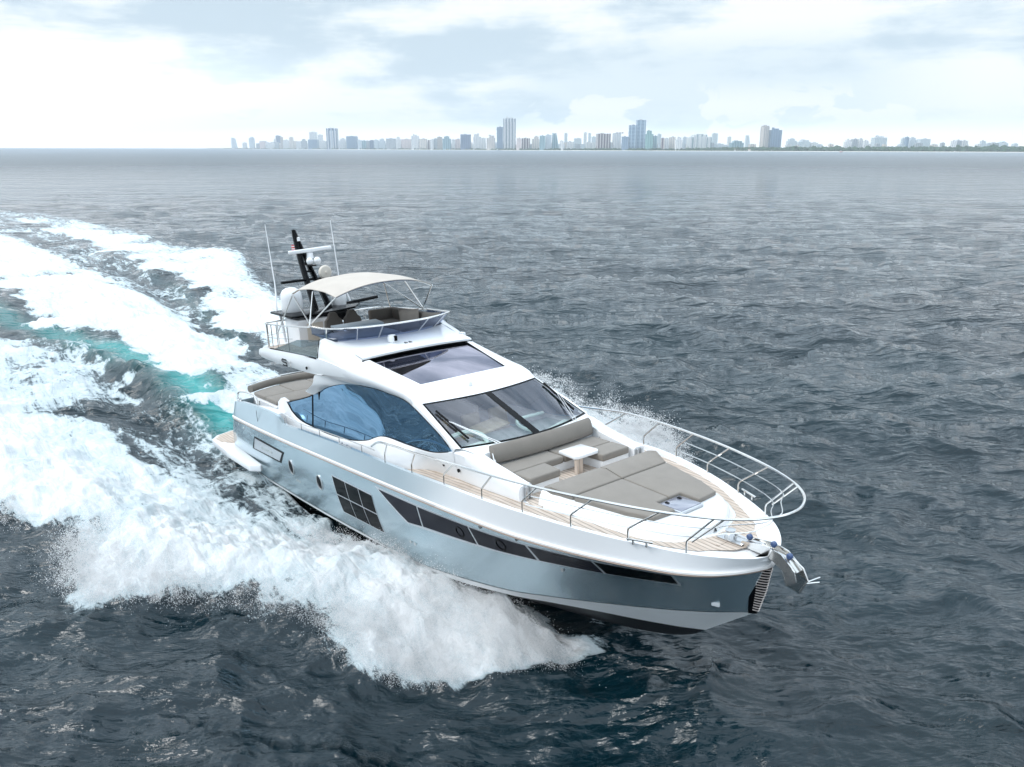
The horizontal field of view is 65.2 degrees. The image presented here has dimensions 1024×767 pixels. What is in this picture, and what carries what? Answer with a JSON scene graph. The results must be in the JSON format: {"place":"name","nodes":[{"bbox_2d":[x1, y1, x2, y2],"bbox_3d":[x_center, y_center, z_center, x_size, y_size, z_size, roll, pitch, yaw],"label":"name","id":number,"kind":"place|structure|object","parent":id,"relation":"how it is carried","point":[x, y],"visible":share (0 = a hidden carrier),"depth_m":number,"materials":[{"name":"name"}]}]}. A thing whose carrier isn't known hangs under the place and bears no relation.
{"place":"outdoors","nodes":[
{"label":"outdoors","id":0,"kind":"place"},
{"bbox_2d":[0,148,1023,766],"bbox_3d":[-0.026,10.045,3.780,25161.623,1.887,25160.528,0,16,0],"label":"sea","id":1,"kind":"structure","parent":0,"point":[836,338],"depth_m":31.70,"materials":[{"name":"liquid"}]},
{"bbox_2d":[0,356,696,689],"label":"sea spray","id":2,"kind":"object","parent":1,"relation":"on","point":[645,428],"visible":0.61,"depth_m":19.62,"materials":[{"name":"white liquid"}]},
{"bbox_2d":[212,221,819,634],"bbox_3d":[-2.269,0.222,22.326,5.980,9.266,23.565,-13,17,-37],"label":"motor yacht","id":3,"kind":"object","parent":1,"relation":"on","point":[436,441],"visible":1,"depth_m":18.69,"materials":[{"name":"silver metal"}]},
{"bbox_2d":[331,475,385,533],"bbox_3d":[-4.131,3.221,21.454,0.207,1.130,2.540,-13,17,-37],"label":"pane window frame","id":4,"kind":"structure","parent":3,"relation":"in","point":[356,502],"depth_m":21.37,"materials":[{"name":"black glass"}]},
{"bbox_2d":[287,384,451,452],"bbox_3d":[-4.163,0.875,21.742,0.250,1.793,9.368,-13,17,-37],"label":"side window","id":5,"kind":"structure","parent":3,"relation":"in","point":[347,411],"depth_m":21.38,"materials":[{"name":"blue glass"}]},
{"bbox_2d":[398,308,418,321],"bbox_3d":[-3.122,-1.962,24.364,0.620,0.620,0.200,-5,-5,-11],"label":"throw pillow","id":6,"kind":"object","parent":3,"relation":"on","point":[409,314],"visible":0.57,"depth_m":24.30,"materials":[{"name":"beige fabric"}]},
{"bbox_2d":[421,312,439,325],"bbox_3d":[-2.505,-1.967,24.342,0.620,0.420,0.180,3,-12,23],"label":"throw pillow","id":7,"kind":"object","parent":3,"relation":"on","point":[425,314],"visible":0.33,"depth_m":24.31,"materials":[{"name":"beige fabric"}]},
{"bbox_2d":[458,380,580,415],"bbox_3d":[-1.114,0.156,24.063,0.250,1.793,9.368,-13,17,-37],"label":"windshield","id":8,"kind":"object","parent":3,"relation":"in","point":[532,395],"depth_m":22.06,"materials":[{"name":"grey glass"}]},
{"bbox_2d":[0,0,1023,148],"label":"sky","id":9,"kind":"structure","parent":0,"point":[74,73],"materials":[{"name":"white"}]},
{"bbox_2d":[333,149,910,151],"bbox_3d":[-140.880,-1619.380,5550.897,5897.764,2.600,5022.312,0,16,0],"label":"beach","id":10,"kind":"structure","parent":0,"point":[643,150],"depth_m":4259.81,"materials":[{"name":"beige sand"}]},
{"bbox_3d":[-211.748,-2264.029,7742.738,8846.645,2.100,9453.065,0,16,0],"label":"land","id":11,"kind":"structure","parent":0,"visible":0},
{"bbox_2d":[231,137,237,148],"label":"building","id":12,"kind":"structure","parent":11,"relation":"on","point":[233,143],"depth_m":7191.78,"materials":[{"name":"grey concrete"}]},
{"bbox_2d":[249,137,254,147],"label":"building","id":13,"kind":"structure","parent":11,"relation":"on","point":[251,142],"depth_m":7031.88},
{"bbox_2d":[259,141,265,148],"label":"building","id":14,"kind":"structure","parent":11,"relation":"on","point":[262,144],"depth_m":6868.55,"materials":[{"name":"grey concrete"}]},
{"bbox_2d":[270,142,274,148],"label":"building","id":15,"kind":"structure","parent":11,"relation":"on","point":[272,144],"depth_m":6715.45,"materials":[{"name":"grey concrete"}]},
{"bbox_2d":[275,135,280,142],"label":"building","id":16,"kind":"structure","parent":11,"relation":"on","point":[278,138],"depth_m":6972.90,"materials":[{"name":"grey concrete"}]},
{"bbox_2d":[283,139,289,148],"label":"building","id":17,"kind":"structure","parent":11,"relation":"on","point":[286,143],"depth_m":6564.34,"materials":[{"name":"grey concrete"}]},
{"bbox_2d":[289,137,293,148],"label":"building","id":18,"kind":"structure","parent":11,"relation":"on","point":[291,141],"depth_m":6529.33,"materials":[{"name":"grey concrete"}]},
{"bbox_2d":[296,141,300,148],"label":"building","id":19,"kind":"structure","parent":11,"relation":"on","point":[298,144],"depth_m":6374.37,"materials":[{"name":"grey concrete"}]},
{"bbox_2d":[301,139,307,148],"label":"building","id":20,"kind":"structure","parent":11,"relation":"on","point":[303,143],"depth_m":6342.09,"materials":[{"name":"grey concrete"}]},
{"bbox_2d":[308,139,318,148],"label":"building","id":21,"kind":"structure","parent":11,"relation":"on","point":[313,143],"depth_m":6196.32,"materials":[{"name":"blue glass"}]},
{"bbox_2d":[309,132,317,139],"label":"building","id":22,"kind":"structure","parent":11,"relation":"on","point":[312,135],"depth_m":6572.57,"materials":[{"name":"grey concrete"}]},
{"bbox_2d":[318,134,322,147],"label":"building","id":23,"kind":"structure","parent":11,"relation":"on","point":[320,137],"depth_m":6406.35,"materials":[{"name":"grey concrete"}]},
{"bbox_2d":[321,141,326,148],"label":"building","id":24,"kind":"structure","parent":11,"relation":"on","point":[323,144],"depth_m":6127.47,"materials":[{"name":"grey concrete"}]},
{"bbox_2d":[326,128,338,148],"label":"building","id":25,"kind":"structure","parent":11,"relation":"on","point":[332,137],"depth_m":5938.42,"materials":[{"name":"grey concrete"}]},
{"bbox_2d":[338,138,346,148],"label":"building","id":26,"kind":"structure","parent":11,"relation":"on","point":[342,144],"depth_m":5857.25,"materials":[{"name":"grey concrete"}]},
{"bbox_2d":[346,136,357,148],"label":"building","id":27,"kind":"structure","parent":11,"relation":"on","point":[351,142],"depth_m":5765.58,"materials":[{"name":"blue glass"}]},
{"bbox_2d":[357,139,361,148],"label":"building","id":28,"kind":"structure","parent":11,"relation":"on","point":[359,141],"depth_m":5606.35,"materials":[{"name":"grey concrete"}]},
{"bbox_2d":[366,140,369,148],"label":"building","id":29,"kind":"structure","parent":11,"relation":"on","point":[367,144],"depth_m":5618.11,"materials":[{"name":"blue concrete"}]},
{"bbox_2d":[370,140,373,148],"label":"building","id":30,"kind":"structure","parent":11,"relation":"on","point":[371,144],"depth_m":5620.48,"materials":[{"name":"blue concrete"}]},
{"bbox_2d":[374,139,378,148],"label":"building","id":31,"kind":"structure","parent":11,"relation":"on","point":[376,143],"depth_m":5528.89,"materials":[{"name":"grey concrete"}]},
{"bbox_2d":[378,138,385,148],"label":"building","id":32,"kind":"structure","parent":11,"relation":"on","point":[381,143],"depth_m":5524.04,"materials":[{"name":"grey concrete"}]},
{"bbox_2d":[386,138,395,149],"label":"building","id":33,"kind":"structure","parent":11,"relation":"on","point":[390,143],"depth_m":5394.85,"materials":[{"name":"grey concrete"}]},
{"bbox_2d":[396,137,401,148],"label":"building","id":34,"kind":"structure","parent":11,"relation":"on","point":[398,143],"depth_m":5372.37,"materials":[{"name":"grey concrete"}]},
{"bbox_2d":[401,139,411,149],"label":"building","id":35,"kind":"structure","parent":11,"relation":"on","point":[406,143],"depth_m":5354.63,"materials":[{"name":"grey concrete"}]},
{"bbox_2d":[411,134,418,149],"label":"building","id":36,"kind":"structure","parent":11,"relation":"on","point":[414,141],"depth_m":5224.28,"materials":[{"name":"grey concrete"}]},
{"bbox_2d":[419,138,427,149],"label":"building","id":37,"kind":"structure","parent":11,"relation":"on","point":[422,143],"depth_m":5207.14,"materials":[{"name":"grey concrete"}]},
{"bbox_2d":[430,139,433,149],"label":"building","id":38,"kind":"structure","parent":11,"relation":"on","point":[432,144],"depth_m":5110.33,"materials":[{"name":"grey concrete"}]},
{"bbox_2d":[434,138,436,148],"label":"building","id":39,"kind":"structure","parent":11,"relation":"on","point":[435,142],"depth_m":5119.56,"materials":[{"name":"grey concrete"}]},
{"bbox_2d":[437,136,441,148],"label":"building","id":40,"kind":"structure","parent":11,"relation":"on","point":[439,142],"depth_m":5217.86,"materials":[{"name":"grey concrete"}]},
{"bbox_2d":[442,136,450,149],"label":"building","id":41,"kind":"structure","parent":11,"relation":"on","point":[446,140],"depth_m":5009.28,"materials":[{"name":"grey concrete"}]},
{"bbox_2d":[451,139,454,148],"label":"building","id":42,"kind":"structure","parent":11,"relation":"on","point":[453,142],"depth_m":4997.42,"materials":[{"name":"grey concrete"}]},
{"bbox_2d":[455,138,459,148],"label":"building","id":43,"kind":"structure","parent":11,"relation":"on","point":[457,143],"depth_m":5000.50,"materials":[{"name":"grey concrete"}]},
{"bbox_2d":[460,134,470,149],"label":"building","id":44,"kind":"structure","parent":11,"relation":"on","point":[465,141],"depth_m":4875.67,"materials":[{"name":"grey concrete"}]},
{"bbox_2d":[473,133,481,149],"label":"building","id":45,"kind":"structure","parent":11,"relation":"on","point":[477,141],"depth_m":4830.89,"materials":[{"name":"grey concrete"}]},
{"bbox_2d":[482,137,485,148],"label":"building","id":46,"kind":"structure","parent":11,"relation":"on","point":[483,143],"depth_m":4822.41,"materials":[{"name":"grey concrete"}]},
{"bbox_2d":[487,135,494,149],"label":"building","id":47,"kind":"structure","parent":11,"relation":"on","point":[491,142],"depth_m":4704.58,"materials":[{"name":"grey concrete"}]},
{"bbox_2d":[497,126,502,148],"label":"skyscraper","id":48,"kind":"structure","parent":11,"relation":"on","point":[499,137],"depth_m":4668.16,"materials":[{"name":"blue glass"}]},
{"bbox_2d":[503,116,515,148],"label":"skyscraper","id":49,"kind":"structure","parent":11,"relation":"on","point":[509,132],"depth_m":4627.99,"materials":[{"name":"grey concrete"}]},
{"bbox_2d":[516,137,521,149],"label":"building","id":50,"kind":"structure","parent":11,"relation":"on","point":[518,143],"depth_m":4541.81,"materials":[{"name":"grey concrete"}]},
{"bbox_2d":[522,137,529,148],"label":"building","id":51,"kind":"structure","parent":11,"relation":"on","point":[525,142],"depth_m":4557.09,"materials":[{"name":"grey concrete"}]},
{"bbox_2d":[532,136,538,148],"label":"building","id":52,"kind":"structure","parent":11,"relation":"on","point":[535,142],"depth_m":4564.98,"materials":[{"name":"grey concrete"}]},
{"bbox_2d":[540,135,544,149],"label":"building","id":53,"kind":"structure","parent":11,"relation":"on","point":[542,142],"depth_m":4478.75,"materials":[{"name":"blue concrete"}]},
{"bbox_2d":[545,134,551,148],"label":"building","id":54,"kind":"structure","parent":11,"relation":"on","point":[548,141],"depth_m":4494.86,"materials":[{"name":"grey concrete"}]},
{"bbox_2d":[552,133,558,148],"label":"building","id":55,"kind":"structure","parent":11,"relation":"on","point":[554,141],"depth_m":4510.35,"materials":[{"name":"grey concrete"}]},
{"bbox_2d":[564,133,567,142],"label":"building","id":56,"kind":"structure","parent":11,"relation":"on","point":[565,137],"depth_m":6260.10,"materials":[{"name":"grey concrete"}]},
{"bbox_2d":[566,141,573,148],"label":"building","id":57,"kind":"structure","parent":11,"relation":"on","point":[570,144],"depth_m":4477.57,"materials":[{"name":"grey concrete"}]},
{"bbox_2d":[574,138,581,143],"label":"building","id":58,"kind":"structure","parent":11,"relation":"on","point":[577,140],"depth_m":6010.23,"materials":[{"name":"grey concrete"}]},
{"bbox_2d":[583,132,586,143],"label":"building","id":59,"kind":"structure","parent":11,"relation":"on","point":[585,138],"depth_m":6403.15,"materials":[{"name":"grey concrete"}]},
{"bbox_2d":[586,142,592,148],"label":"block","id":60,"kind":"structure","parent":11,"relation":"on","point":[588,144],"depth_m":4572.79,"materials":[{"name":"grey concrete"}]},
{"bbox_2d":[596,133,610,148],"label":"building","id":61,"kind":"structure","parent":11,"relation":"on","point":[603,140],"depth_m":4350.80,"materials":[{"name":"grey concrete"}]},
{"bbox_2d":[612,132,623,148],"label":"building","id":62,"kind":"structure","parent":11,"relation":"on","point":[616,140],"depth_m":4348.18,"materials":[{"name":"grey concrete"}]},
{"bbox_2d":[223,144,1023,151],"bbox_3d":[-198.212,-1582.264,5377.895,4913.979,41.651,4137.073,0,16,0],"label":"tree belt","id":63,"kind":"object","parent":11,"relation":"on","point":[990,148],"visible":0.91,"depth_m":3779.68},
{"bbox_2d":[621,136,628,149],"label":"building","id":64,"kind":"structure","parent":11,"relation":"on","point":[624,142],"depth_m":4263.70,"materials":[{"name":"blue glass"}]},
{"bbox_2d":[628,124,636,148],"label":"skyscraper","id":65,"kind":"structure","parent":11,"relation":"on","point":[632,135],"depth_m":4268.36,"materials":[{"name":"blue concrete"}]},
{"bbox_2d":[636,119,645,148],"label":"skyscraper","id":66,"kind":"structure","parent":11,"relation":"on","point":[640,133],"depth_m":4277.49,"materials":[{"name":"blue concrete"}]},
{"bbox_2d":[645,130,653,150],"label":"skyscraper","id":67,"kind":"structure","parent":11,"relation":"on","point":[649,140],"depth_m":4197.30,"materials":[{"name":"green glass"}]},
{"bbox_2d":[653,135,657,147],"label":"building","id":68,"kind":"structure","parent":11,"relation":"on","point":[655,141],"depth_m":4216.18,"materials":[{"name":"teal concrete"}]},
{"bbox_2d":[657,133,660,143],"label":"building","id":69,"kind":"structure","parent":11,"relation":"on","point":[659,138],"depth_m":4715.12,"materials":[{"name":"grey concrete"}]},
{"bbox_2d":[660,137,664,150],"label":"building","id":70,"kind":"structure","parent":11,"relation":"on","point":[662,142],"depth_m":4165.34,"materials":[{"name":"grey concrete"}]},
{"bbox_2d":[664,138,668,148],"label":"building","id":71,"kind":"structure","parent":11,"relation":"on","point":[666,143],"depth_m":4189.75,"materials":[{"name":"grey concrete"}]},
{"bbox_2d":[669,136,675,148],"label":"building","id":72,"kind":"structure","parent":11,"relation":"on","point":[672,139],"depth_m":4206.59,"materials":[{"name":"grey concrete"}]},
{"bbox_2d":[675,137,681,150],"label":"building","id":73,"kind":"structure","parent":11,"relation":"on","point":[678,143],"depth_m":4124.20,"materials":[{"name":"grey concrete"}]},
{"bbox_2d":[682,136,686,148],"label":"building","id":74,"kind":"structure","parent":11,"relation":"on","point":[684,141],"depth_m":4425.84,"materials":[{"name":"grey concrete"}]},
{"bbox_2d":[686,134,711,148],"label":"building","id":75,"kind":"structure","parent":11,"relation":"on","point":[699,141],"depth_m":4132.60,"materials":[{"name":"grey concrete"}]},
{"bbox_2d":[711,133,717,143],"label":"building","id":76,"kind":"structure","parent":11,"relation":"on","point":[714,138],"depth_m":5457.80,"materials":[{"name":"grey concrete"}]},
{"bbox_2d":[729,140,743,147],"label":"building","id":77,"kind":"structure","parent":11,"relation":"on","point":[735,143],"depth_m":4039.15,"materials":[{"name":"grey concrete"}]},
{"bbox_2d":[744,135,749,146],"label":"building","id":78,"kind":"structure","parent":11,"relation":"on","point":[747,140],"depth_m":5855.48,"materials":[{"name":"grey concrete"}]},
{"bbox_2d":[759,125,769,147],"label":"skyscraper","id":79,"kind":"structure","parent":11,"relation":"on","point":[764,134],"depth_m":3923.32,"materials":[{"name":"grey concrete"}]},
{"bbox_2d":[768,127,781,147],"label":"skyscraper","id":80,"kind":"structure","parent":11,"relation":"on","point":[775,137],"depth_m":3937.27,"materials":[{"name":"blue glass"}]},
{"bbox_2d":[786,138,796,145],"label":"building","id":81,"kind":"structure","parent":11,"relation":"on","point":[791,141],"depth_m":4992.90,"materials":[{"name":"grey concrete"}]},
{"bbox_2d":[797,139,810,146],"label":"building","id":82,"kind":"structure","parent":11,"relation":"on","point":[801,142],"depth_m":5004.14,"materials":[{"name":"grey concrete"}]},
{"bbox_2d":[843,139,851,147],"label":"building","id":83,"kind":"structure","parent":11,"relation":"on","point":[847,143],"depth_m":3740.73,"materials":[{"name":"grey concrete"}]},
{"bbox_2d":[851,138,858,146],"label":"building","id":84,"kind":"structure","parent":11,"relation":"on","point":[854,141],"depth_m":3760.38,"materials":[{"name":"grey concrete"}]},
{"bbox_2d":[858,138,862,147],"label":"building","id":85,"kind":"structure","parent":11,"relation":"on","point":[860,142],"depth_m":3782.81,"materials":[{"name":"grey concrete"}]},
{"bbox_2d":[862,140,868,147],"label":"building","id":86,"kind":"structure","parent":11,"relation":"on","point":[865,143],"depth_m":3707.08,"materials":[{"name":"grey concrete"}]},
{"bbox_2d":[871,135,886,146],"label":"building","id":87,"kind":"structure","parent":11,"relation":"on","point":[880,140],"depth_m":4191.85,"materials":[{"name":"grey concrete"}]},
{"bbox_2d":[904,136,908,146],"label":"building","id":88,"kind":"structure","parent":11,"relation":"on","point":[906,141],"depth_m":3917.57,"materials":[{"name":"blue glass"}]},
{"bbox_2d":[908,137,916,147],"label":"building","id":89,"kind":"structure","parent":11,"relation":"on","point":[912,140],"depth_m":3939.38,"materials":[{"name":"grey concrete"}]},
{"bbox_2d":[914,143,922,146],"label":"block","id":90,"kind":"structure","parent":11,"relation":"on","point":[917,144],"depth_m":3870.17,"materials":[{"name":"grey concrete"}]},
{"bbox_2d":[917,138,930,146],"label":"building","id":91,"kind":"structure","parent":11,"relation":"on","point":[925,142],"depth_m":4524.02,"materials":[{"name":"grey concrete"}]},
{"bbox_2d":[950,140,956,151],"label":"building","id":92,"kind":"structure","parent":11,"relation":"on","point":[953,143],"depth_m":3544.01,"materials":[{"name":"grey concrete"}]},
{"bbox_2d":[955,139,961,146],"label":"building","id":93,"kind":"structure","parent":11,"relation":"on","point":[959,141],"depth_m":3566.30,"materials":[{"name":"grey concrete"}]},
{"bbox_2d":[962,140,967,146],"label":"building","id":94,"kind":"structure","parent":11,"relation":"on","point":[964,142],"depth_m":3589.14,"materials":[{"name":"grey concrete"}]},
{"bbox_2d":[980,140,985,146],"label":"building","id":95,"kind":"structure","parent":11,"relation":"on","point":[983,142],"depth_m":4350.25,"materials":[{"name":"grey concrete"}]}
]}

